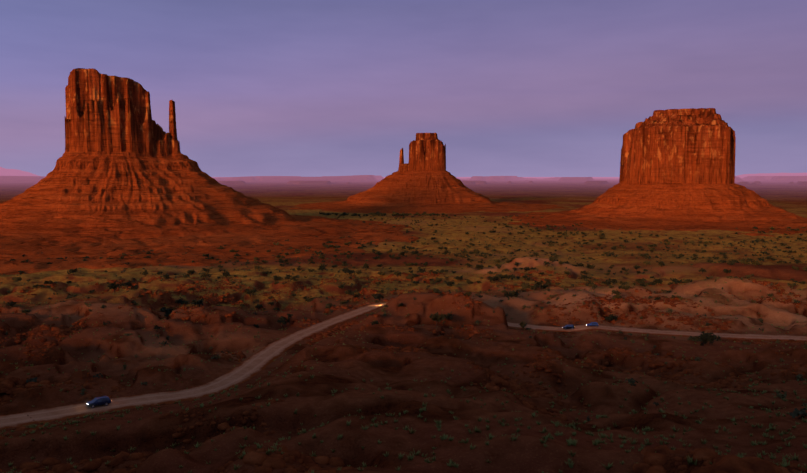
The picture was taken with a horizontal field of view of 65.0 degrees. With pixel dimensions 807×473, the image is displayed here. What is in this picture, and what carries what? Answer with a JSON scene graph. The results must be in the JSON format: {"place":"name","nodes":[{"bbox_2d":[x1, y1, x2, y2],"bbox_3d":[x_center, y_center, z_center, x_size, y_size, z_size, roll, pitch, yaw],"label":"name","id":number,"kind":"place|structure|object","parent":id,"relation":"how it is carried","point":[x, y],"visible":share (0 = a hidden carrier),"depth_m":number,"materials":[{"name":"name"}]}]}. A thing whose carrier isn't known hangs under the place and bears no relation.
{"place":"outdoors","nodes":[
{"label":"outdoors","id":0,"kind":"place"},
{"bbox_2d":[0,167,806,472],"bbox_3d":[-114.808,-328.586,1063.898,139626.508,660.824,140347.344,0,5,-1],"label":"ground","id":1,"kind":"structure","parent":0,"point":[526,451],"depth_m":221.31,"materials":[{"name":"brown soil"}]},
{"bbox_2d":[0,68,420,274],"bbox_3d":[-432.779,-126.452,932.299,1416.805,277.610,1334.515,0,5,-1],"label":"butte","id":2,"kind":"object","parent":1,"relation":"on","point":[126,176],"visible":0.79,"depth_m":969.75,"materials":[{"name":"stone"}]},
{"bbox_2d":[0,270,806,472],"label":"boulders","id":3,"kind":"object","parent":1,"relation":"on","point":[657,460],"visible":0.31,"depth_m":178.30,"materials":[{"name":"brown stone"}]},
{"bbox_2d":[0,271,806,472],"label":"grass tufts","id":4,"kind":"object","parent":1,"relation":"on","point":[573,442],"visible":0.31,"depth_m":106.99,"materials":[{"name":"green plant"}]},
{"bbox_2d":[0,221,806,420],"bbox_3d":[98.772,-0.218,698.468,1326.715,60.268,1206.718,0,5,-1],"label":"sage brush","id":5,"kind":"object","parent":1,"relation":"on","point":[796,412],"visible":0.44,"depth_m":375.95,"materials":[{"name":"green plant"}]},
{"bbox_2d":[6,211,806,352],"bbox_3d":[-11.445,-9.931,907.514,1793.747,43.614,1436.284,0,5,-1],"label":"juniper shrubs","id":6,"kind":"object","parent":1,"relation":"on","point":[704,338],"visible":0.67,"depth_m":556.96,"materials":[{"name":"green plant"}]},
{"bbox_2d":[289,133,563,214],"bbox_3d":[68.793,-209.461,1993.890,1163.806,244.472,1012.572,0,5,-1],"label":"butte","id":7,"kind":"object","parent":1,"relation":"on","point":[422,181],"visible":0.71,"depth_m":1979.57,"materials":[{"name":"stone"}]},
{"bbox_2d":[508,108,806,236],"bbox_3d":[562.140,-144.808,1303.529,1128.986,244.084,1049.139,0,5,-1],"label":"butte","id":8,"kind":"object","parent":1,"relation":"on","point":[677,169],"visible":0.81,"depth_m":1292.74,"materials":[{"name":"stone"}]},
{"bbox_2d":[0,302,806,429],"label":"dirt road","id":9,"kind":"structure","parent":0,"point":[249,368],"depth_m":199.07,"materials":[{"name":"beige soil"}]},
{"bbox_2d":[85,396,110,407],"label":"dark blue suv","id":10,"kind":"object","parent":9,"relation":"on","point":[101,400],"visible":1,"depth_m":157.79,"materials":[{"name":"blue paint"}]},
{"bbox_2d":[562,324,574,329],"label":"black suv","id":11,"kind":"object","parent":9,"relation":"on","point":[569,326],"visible":1,"depth_m":296.99,"materials":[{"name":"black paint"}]},
{"bbox_2d":[586,322,598,326],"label":"blue suv","id":12,"kind":"object","parent":9,"relation":"on","point":[595,324],"visible":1,"depth_m":299.88,"materials":[{"name":"blue paint"}]},
{"bbox_2d":[0,0,806,176],"label":"sky","id":13,"kind":"structure","parent":0,"point":[303,88],"materials":[{"name":"purple"}]}
]}

